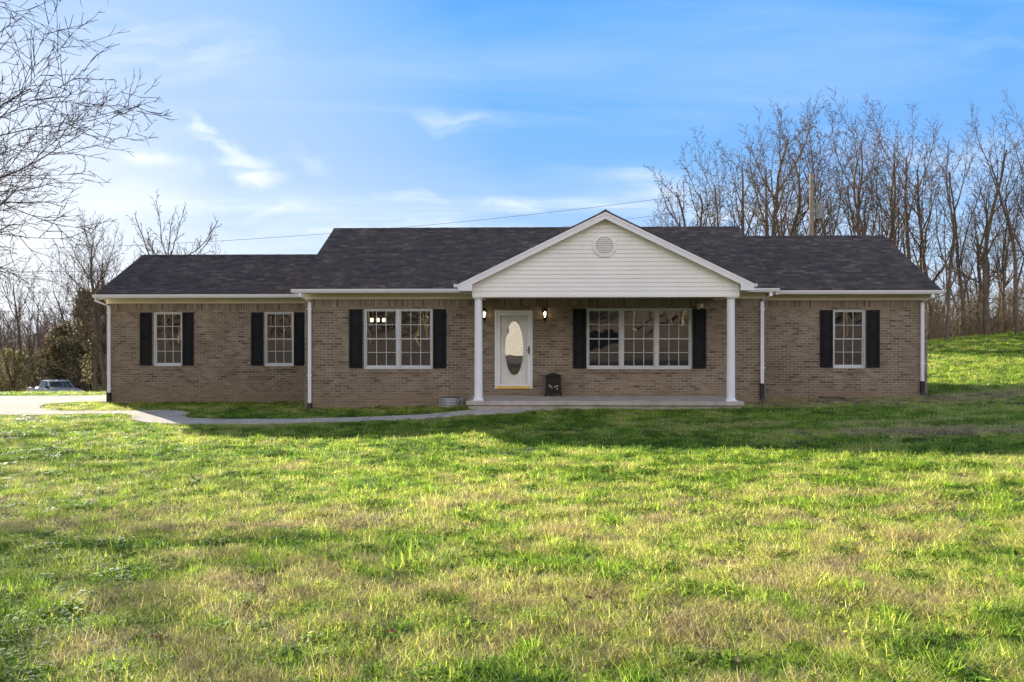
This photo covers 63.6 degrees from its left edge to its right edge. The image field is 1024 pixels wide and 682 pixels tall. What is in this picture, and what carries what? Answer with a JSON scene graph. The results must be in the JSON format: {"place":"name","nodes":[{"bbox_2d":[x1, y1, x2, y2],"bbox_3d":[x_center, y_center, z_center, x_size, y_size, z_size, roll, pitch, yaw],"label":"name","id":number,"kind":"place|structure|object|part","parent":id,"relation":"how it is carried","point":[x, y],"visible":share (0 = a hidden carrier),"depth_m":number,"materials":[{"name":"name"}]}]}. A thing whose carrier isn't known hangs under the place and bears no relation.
{"place":"outdoors","nodes":[
{"label":"outdoors","id":0,"kind":"place"},
{"bbox_2d":[4,271,78,271],"bbox_3d":[-30.430,-4.528,53.281,22.302,0.116,0.022,0,0,2],"label":"power cable","id":1,"kind":"object","parent":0,"point":[42,271],"visible":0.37,"depth_m":53.27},
{"bbox_2d":[0,395,105,415],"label":"driveway","id":2,"kind":"structure","parent":0,"point":[10,405],"depth_m":25.67,"materials":[{"name":"concrete"}]},
{"bbox_2d":[11,409,551,424],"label":"path","id":3,"kind":"structure","parent":0,"point":[164,417],"depth_m":19.21,"materials":[{"name":"concrete"}]},
{"bbox_2d":[0,317,1023,681],"bbox_3d":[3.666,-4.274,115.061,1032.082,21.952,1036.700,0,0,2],"label":"ground","id":4,"kind":"structure","parent":0,"point":[744,521],"depth_m":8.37,"materials":[{"name":"green plant"}]},
{"bbox_2d":[0,347,37,391],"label":"shrub","id":5,"kind":"object","parent":4,"relation":"on","point":[10,353],"visible":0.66,"depth_m":65.32,"materials":[{"name":"green plant"}]},
{"bbox_2d":[7,349,51,391],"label":"shrub","id":6,"kind":"object","parent":4,"relation":"on","point":[35,370],"visible":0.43,"depth_m":66.03,"materials":[{"name":"green plant"}]},
{"bbox_2d":[0,264,67,385],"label":"bare tree","id":7,"kind":"object","parent":4,"relation":"on","point":[28,332],"visible":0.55,"depth_m":68.27,"materials":[{"name":"brown plant"}]},
{"bbox_2d":[0,250,71,387],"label":"bare tree","id":8,"kind":"object","parent":4,"relation":"on","point":[17,317],"visible":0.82,"depth_m":65.85,"materials":[{"name":"brown plant"}]},
{"bbox_2d":[0,306,79,381],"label":"woods","id":9,"kind":"object","parent":4,"relation":"on","point":[14,330],"visible":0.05,"depth_m":123.98,"materials":[{"name":"plant"}]},
{"bbox_2d":[0,327,86,392],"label":"brush","id":10,"kind":"object","parent":4,"relation":"on","point":[2,376],"visible":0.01,"depth_m":65.78,"materials":[{"name":"brown plant"}]},
{"bbox_2d":[26,380,82,392],"bbox_3d":[-32.539,3.618,58.824,5.350,1.660,2.120,0,0,39],"label":"pickup truck","id":11,"kind":"object","parent":4,"relation":"on","point":[48,388],"visible":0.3,"depth_m":58.33,"materials":[{"name":"silver metal"}]},
{"bbox_2d":[25,243,87,378],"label":"bare tree","id":12,"kind":"object","parent":4,"relation":"on","point":[55,317],"visible":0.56,"depth_m":64.61,"materials":[{"name":"brown plant"}]},
{"bbox_2d":[30,322,85,391],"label":"cedar tree","id":13,"kind":"object","parent":4,"relation":"on","point":[50,370],"visible":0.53,"depth_m":63.72,"materials":[{"name":"green plant"}]},
{"bbox_2d":[48,288,102,391],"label":"cedar tree","id":14,"kind":"object","parent":4,"relation":"on","point":[78,350],"visible":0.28,"depth_m":61.55,"materials":[{"name":"green plant"}]},
{"bbox_2d":[50,208,117,390],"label":"bare tree","id":15,"kind":"object","parent":4,"relation":"on","point":[96,312],"visible":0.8,"depth_m":41.53,"materials":[{"name":"brown plant"}]},
{"bbox_2d":[0,0,175,347],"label":"bare tree","id":16,"kind":"object","parent":4,"relation":"on","point":[30,137],"visible":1,"depth_m":20.16,"materials":[{"name":"brown plant"}]},
{"bbox_2d":[79,282,108,390],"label":"cedar tree","id":17,"kind":"object","parent":4,"relation":"on","point":[91,377],"visible":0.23,"depth_m":46.63,"materials":[{"name":"green plant"}]},
{"bbox_2d":[49,209,141,358],"bbox_3d":[-22.778,-1.906,46.474,5.349,11.142,3.803,0,0,-43],"label":"bare tree","id":18,"kind":"object","parent":4,"relation":"on","point":[102,263],"visible":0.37,"depth_m":46.31,"materials":[{"name":"brown plant"}]},
{"bbox_2d":[50,209,141,391],"bbox_3d":[-23.347,-1.891,46.651,5.456,10.907,4.024,0,0,-15],"label":"bare tree","id":19,"kind":"object","parent":4,"relation":"on","point":[95,362],"visible":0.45,"depth_m":46.17,"materials":[{"name":"brown plant"}]},
{"bbox_2d":[153,634,168,638],"bbox_3d":[-2.058,1.731,4.836,0.056,0.020,0.109,-24,-37,16],"label":"fallen leaf","id":20,"kind":"object","parent":4,"relation":"on","point":[159,635],"visible":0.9,"depth_m":4.82,"materials":[{"name":"brown plant"}]},
{"bbox_2d":[127,189,221,254],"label":"bare tree","id":21,"kind":"object","parent":4,"relation":"on","point":[168,246],"visible":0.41,"depth_m":40.50,"materials":[{"name":"brown plant"}]},
{"bbox_2d":[163,227,220,254],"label":"bare tree","id":22,"kind":"object","parent":4,"relation":"on","point":[186,249],"visible":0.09,"depth_m":40.16,"materials":[{"name":"brown plant"}]},
{"bbox_2d":[383,627,397,632],"bbox_3d":[-0.726,1.729,4.920,0.098,0.019,0.053,4,14,-22],"label":"fallen leaf","id":23,"kind":"object","parent":4,"relation":"on","point":[393,630],"visible":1,"depth_m":4.93,"materials":[{"name":"brown plant"}]},
{"bbox_2d":[92,209,941,409],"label":"brick house","id":24,"kind":"structure","parent":4,"relation":"on","point":[628,324],"depth_m":22.97,"materials":[{"name":"brick"}]},
{"bbox_2d":[152,312,182,369],"bbox_3d":[-10.421,-0.010,25.037,0.930,1.750,0.155,0,0,2],"label":"window","id":25,"kind":"structure","parent":24,"relation":"in","point":[157,366],"depth_m":25.04,"materials":[{"name":"paint"}]},
{"bbox_2d":[263,312,293,369],"bbox_3d":[-7.028,-0.010,24.931,0.937,1.750,0.155,0,0,2],"label":"window","id":26,"kind":"structure","parent":24,"relation":"in","point":[267,366],"depth_m":24.93,"materials":[{"name":"paint"}]},
{"bbox_2d":[370,311,385,321],"bbox_3d":[-3.856,-0.820,23.733,0.454,0.540,0.120,0,0,2],"label":"chandelier","id":27,"kind":"object","parent":24,"relation":"hanging from","point":[378,319],"visible":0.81,"depth_m":23.70,"materials":[{"name":"white glass"}]},
{"bbox_2d":[363,308,432,372],"bbox_3d":[-3.092,-0.010,22.456,1.919,1.750,0.155,0,0,2],"label":"window","id":28,"kind":"structure","parent":24,"relation":"in","point":[398,368],"depth_m":22.45,"materials":[{"name":"paint"}]},
{"bbox_2d":[439,397,462,407],"bbox_3d":[-1.654,1.684,22.173,0.640,0.352,0.372,0,0,2],"label":"window well","id":29,"kind":"object","parent":24,"relation":"attached to","point":[447,401],"depth_m":22.06,"materials":[{"name":"metal"}]},
{"bbox_2d":[482,307,487,322],"bbox_3d":[-0.742,-0.703,22.224,0.180,0.445,0.219,0,0,2],"label":"wall lantern","id":30,"kind":"object","parent":24,"relation":"attached to","point":[484,313],"depth_m":22.19,"materials":[{"name":"black metal"}]},
{"bbox_2d":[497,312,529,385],"bbox_3d":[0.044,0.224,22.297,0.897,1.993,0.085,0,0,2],"label":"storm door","id":31,"kind":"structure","parent":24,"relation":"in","point":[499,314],"depth_m":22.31,"materials":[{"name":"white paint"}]},
{"bbox_2d":[500,316,526,383],"bbox_3d":[0.047,0.224,22.397,0.877,1.993,0.056,0,0,2],"label":"door","id":32,"kind":"structure","parent":24,"relation":"in","point":[513,329],"depth_m":22.40,"materials":[{"name":"paint"}]},
{"bbox_2d":[542,307,547,322],"bbox_3d":[0.882,-0.703,22.173,0.180,0.445,0.219,0,0,2],"label":"wall lantern","id":33,"kind":"object","parent":24,"relation":"attached to","point":[544,313],"depth_m":22.13,"materials":[{"name":"black metal"}]},
{"bbox_2d":[544,373,561,396],"bbox_3d":[1.099,1.157,21.989,0.476,0.625,0.315,0,0,2],"label":"electric stove","id":34,"kind":"object","parent":24,"relation":"on","point":[553,383],"visible":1,"depth_m":21.85,"materials":[{"name":"black metal"}]},
{"bbox_3d":[1.095,1.146,21.850,0.330,0.347,0.011,0,0,2],"label":"door","id":35,"kind":"part","parent":34,"relation":"part of","materials":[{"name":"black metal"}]},
{"bbox_2d":[586,308,692,372],"bbox_3d":[3.423,-0.010,22.251,2.857,1.750,0.155,0,0,2],"label":"window","id":36,"kind":"structure","parent":24,"relation":"in","point":[655,368],"depth_m":22.25,"materials":[{"name":"paint"}]},
{"bbox_2d":[832,309,866,371],"bbox_3d":[9.408,-0.010,23.064,0.943,1.750,0.155,0,0,2],"label":"window","id":37,"kind":"structure","parent":24,"relation":"in","point":[841,368],"depth_m":23.06,"materials":[{"name":"paint"}]},
{"bbox_2d":[653,176,682,226],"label":"bare tree","id":38,"kind":"object","parent":4,"relation":"on","point":[665,208],"visible":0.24,"depth_m":53.14,"materials":[{"name":"brown plant"}]},
{"bbox_2d":[643,165,720,226],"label":"bare tree","id":39,"kind":"object","parent":4,"relation":"on","point":[680,205],"visible":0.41,"depth_m":52.87,"materials":[{"name":"brown plant"}]},
{"bbox_2d":[658,143,732,226],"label":"bare tree","id":40,"kind":"object","parent":4,"relation":"on","point":[699,196],"visible":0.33,"depth_m":53.98,"materials":[{"name":"brown plant"}]},
{"bbox_2d":[687,125,767,230],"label":"bare tree","id":41,"kind":"object","parent":4,"relation":"on","point":[719,192],"visible":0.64,"depth_m":49.50,"materials":[{"name":"brown plant"}]},
{"bbox_2d":[691,130,770,235],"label":"bare tree","id":42,"kind":"object","parent":4,"relation":"on","point":[742,204],"visible":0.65,"depth_m":49.24,"materials":[{"name":"brown plant"}]},
{"bbox_2d":[733,656,740,667],"bbox_3d":[1.203,1.719,4.412,0.041,0.020,0.088,11,25,-11],"label":"fallen leaf","id":43,"kind":"object","parent":4,"relation":"on","point":[736,659],"visible":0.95,"depth_m":4.42,"materials":[{"name":"brown plant"}]},
{"bbox_2d":[732,105,818,235],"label":"bare tree","id":44,"kind":"object","parent":4,"relation":"on","point":[766,187],"visible":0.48,"depth_m":53.36,"materials":[{"name":"brown plant"}]},
{"bbox_2d":[729,89,823,235],"bbox_3d":[15.082,-6.390,47.045,4.372,15.152,4.697,0,0,2],"label":"bare tree","id":45,"kind":"object","parent":4,"relation":"on","point":[774,210],"visible":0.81,"depth_m":47.22,"materials":[{"name":"brown plant"}]},
{"bbox_2d":[721,100,846,235],"bbox_3d":[17.881,-7.303,54.552,6.280,16.796,7.257,0,0,-43],"label":"bare tree","id":46,"kind":"object","parent":4,"relation":"on","point":[781,163],"visible":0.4,"depth_m":54.33,"materials":[{"name":"brown plant"}]},
{"bbox_2d":[752,97,849,235],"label":"bare tree","id":47,"kind":"object","parent":4,"relation":"on","point":[799,207],"visible":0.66,"depth_m":49.76,"materials":[{"name":"brown plant"}]},
{"bbox_2d":[809,173,823,235],"bbox_3d":[16.568,-4.012,44.982,0.800,10.223,0.480,0,0,2],"label":"utility pole","id":48,"kind":"object","parent":4,"relation":"on","point":[816,210],"visible":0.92,"depth_m":44.90,"materials":[{"name":"brown wood"}]},
{"bbox_2d":[0,177,807,249],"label":"power cable","id":49,"kind":"object","parent":48,"relation":"attached to","point":[424,225],"visible":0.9,"depth_m":45.60,"materials":[{"name":"black"}]},
{"bbox_2d":[565,194,805,226],"bbox_3d":[2.833,-6.536,45.434,27.009,3.029,0.016,0,0,2],"label":"power cable","id":50,"kind":"object","parent":48,"relation":"attached to","point":[707,208],"visible":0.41,"depth_m":45.17,"materials":[{"name":"black"}]},
{"bbox_2d":[784,134,849,235],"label":"bare tree","id":51,"kind":"object","parent":4,"relation":"on","point":[827,231],"visible":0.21,"depth_m":52.13,"materials":[{"name":"brown plant"}]},
{"bbox_2d":[789,149,854,235],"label":"bare tree","id":52,"kind":"object","parent":4,"relation":"on","point":[821,196],"visible":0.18,"depth_m":54.30,"materials":[{"name":"brown plant"}]},
{"bbox_2d":[792,97,857,234],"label":"bare tree","id":53,"kind":"object","parent":4,"relation":"on","point":[828,209],"visible":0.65,"depth_m":47.58,"materials":[{"name":"brown plant"}]},
{"bbox_2d":[822,132,885,234],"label":"bare tree","id":54,"kind":"object","parent":4,"relation":"on","point":[848,182],"visible":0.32,"depth_m":57.87,"materials":[{"name":"brown plant"}]},
{"bbox_2d":[825,86,894,234],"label":"bare tree","id":55,"kind":"object","parent":4,"relation":"on","point":[862,182],"visible":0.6,"depth_m":48.51,"materials":[{"name":"brown plant"}]},
{"bbox_2d":[817,102,905,247],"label":"bare tree","id":56,"kind":"object","parent":4,"relation":"on","point":[862,226],"visible":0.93,"depth_m":46.03,"materials":[{"name":"brown plant"}]},
{"bbox_2d":[860,94,930,243],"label":"bare tree","id":57,"kind":"object","parent":4,"relation":"on","point":[894,185],"visible":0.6,"depth_m":51.54,"materials":[{"name":"brown plant"}]},
{"bbox_2d":[861,136,933,265],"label":"bare tree","id":58,"kind":"object","parent":4,"relation":"on","point":[896,242],"visible":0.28,"depth_m":54.63,"materials":[{"name":"brown plant"}]},
{"bbox_2d":[865,96,948,269],"bbox_3d":[23.501,-7.458,49.339,4.261,15.489,4.210,0,0,10],"label":"bare tree","id":59,"kind":"object","parent":4,"relation":"on","point":[906,228],"visible":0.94,"depth_m":48.71,"materials":[{"name":"brown plant"}]},
{"bbox_2d":[879,133,962,336],"bbox_3d":[25.230,-6.145,51.410,5.395,12.486,4.669,0,0,-37],"label":"bare tree","id":60,"kind":"object","parent":4,"relation":"on","point":[923,266],"visible":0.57,"depth_m":51.16,"materials":[{"name":"brown plant"}]},
{"bbox_2d":[919,119,984,339],"bbox_3d":[24.715,-5.976,46.359,4.549,12.378,3.144,0,0,-44],"label":"bare tree","id":61,"kind":"object","parent":4,"relation":"on","point":[949,284],"visible":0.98,"depth_m":46.01,"materials":[{"name":"brown plant"}]},
{"bbox_2d":[942,208,978,329],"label":"bare tree","id":62,"kind":"object","parent":4,"relation":"on","point":[964,268],"visible":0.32,"depth_m":58.12,"materials":[{"name":"brown plant"}]},
{"bbox_2d":[922,116,1000,336],"bbox_3d":[25.681,-6.622,47.331,4.115,13.274,3.831,0,0,11],"label":"bare tree","id":63,"kind":"object","parent":4,"relation":"on","point":[962,292],"visible":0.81,"depth_m":47.55,"materials":[{"name":"brown plant"}]},
{"bbox_2d":[926,236,1023,328],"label":"distant undergrowth","id":64,"kind":"object","parent":4,"relation":"on","point":[956,290],"visible":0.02,"depth_m":67.42,"materials":[{"name":"brown plant"}]},
{"bbox_2d":[927,170,1022,330],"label":"bare tree","id":65,"kind":"object","parent":4,"relation":"on","point":[979,281],"visible":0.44,"depth_m":51.84,"materials":[{"name":"brown plant"}]},
{"bbox_2d":[927,280,1023,339],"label":"undergrowth","id":66,"kind":"object","parent":4,"relation":"on","point":[955,323],"visible":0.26,"depth_m":48.48,"materials":[{"name":"brown plant"}]},
{"bbox_2d":[961,98,1023,333],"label":"bare tree","id":67,"kind":"object","parent":4,"relation":"on","point":[1017,325],"visible":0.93,"depth_m":45.47,"materials":[{"name":"brown plant"}]},
{"bbox_2d":[963,111,1023,335],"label":"bare tree","id":68,"kind":"object","parent":4,"relation":"on","point":[985,267],"visible":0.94,"depth_m":46.17,"materials":[{"name":"brown plant"}]},
{"bbox_2d":[982,163,1023,331],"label":"bare tree","id":69,"kind":"object","parent":4,"relation":"on","point":[1005,259],"visible":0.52,"depth_m":49.73,"materials":[{"name":"brown plant"}]},
{"bbox_2d":[985,90,1023,255],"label":"bare tree","id":70,"kind":"object","parent":4,"relation":"on","point":[1021,251],"visible":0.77,"depth_m":46.91,"materials":[{"name":"brown plant"}]},
{"bbox_2d":[988,187,1021,326],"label":"bare tree","id":71,"kind":"object","parent":4,"relation":"on","point":[1007,243],"visible":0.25,"depth_m":58.00,"materials":[{"name":"brown plant"}]},
{"bbox_2d":[0,0,1023,333],"label":"sky","id":72,"kind":"structure","parent":0,"point":[294,118],"materials":[{"name":"blue"}]},
{"bbox_2d":[819,396,844,397],"bbox_3d":[8.766,1.549,22.656,0.652,0.035,0.320,0,0,2],"label":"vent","id":73,"kind":"object","parent":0,"point":[830,396],"visible":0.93,"depth_m":22.78,"materials":[{"name":"grey metal"}]},
{"bbox_2d":[896,246,1016,250],"bbox_3d":[26.396,-5.166,45.492,17.326,0.589,0.029,0,0,2],"label":"power cable","id":74,"kind":"object","parent":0,"point":[962,249],"visible":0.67,"depth_m":45.53,"materials":[{"name":"black"}]},
{"bbox_2d":[905,255,1023,258],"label":"power cable","id":75,"kind":"object","parent":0,"point":[956,256],"visible":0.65,"depth_m":45.55,"materials":[{"name":"black"}]}
]}

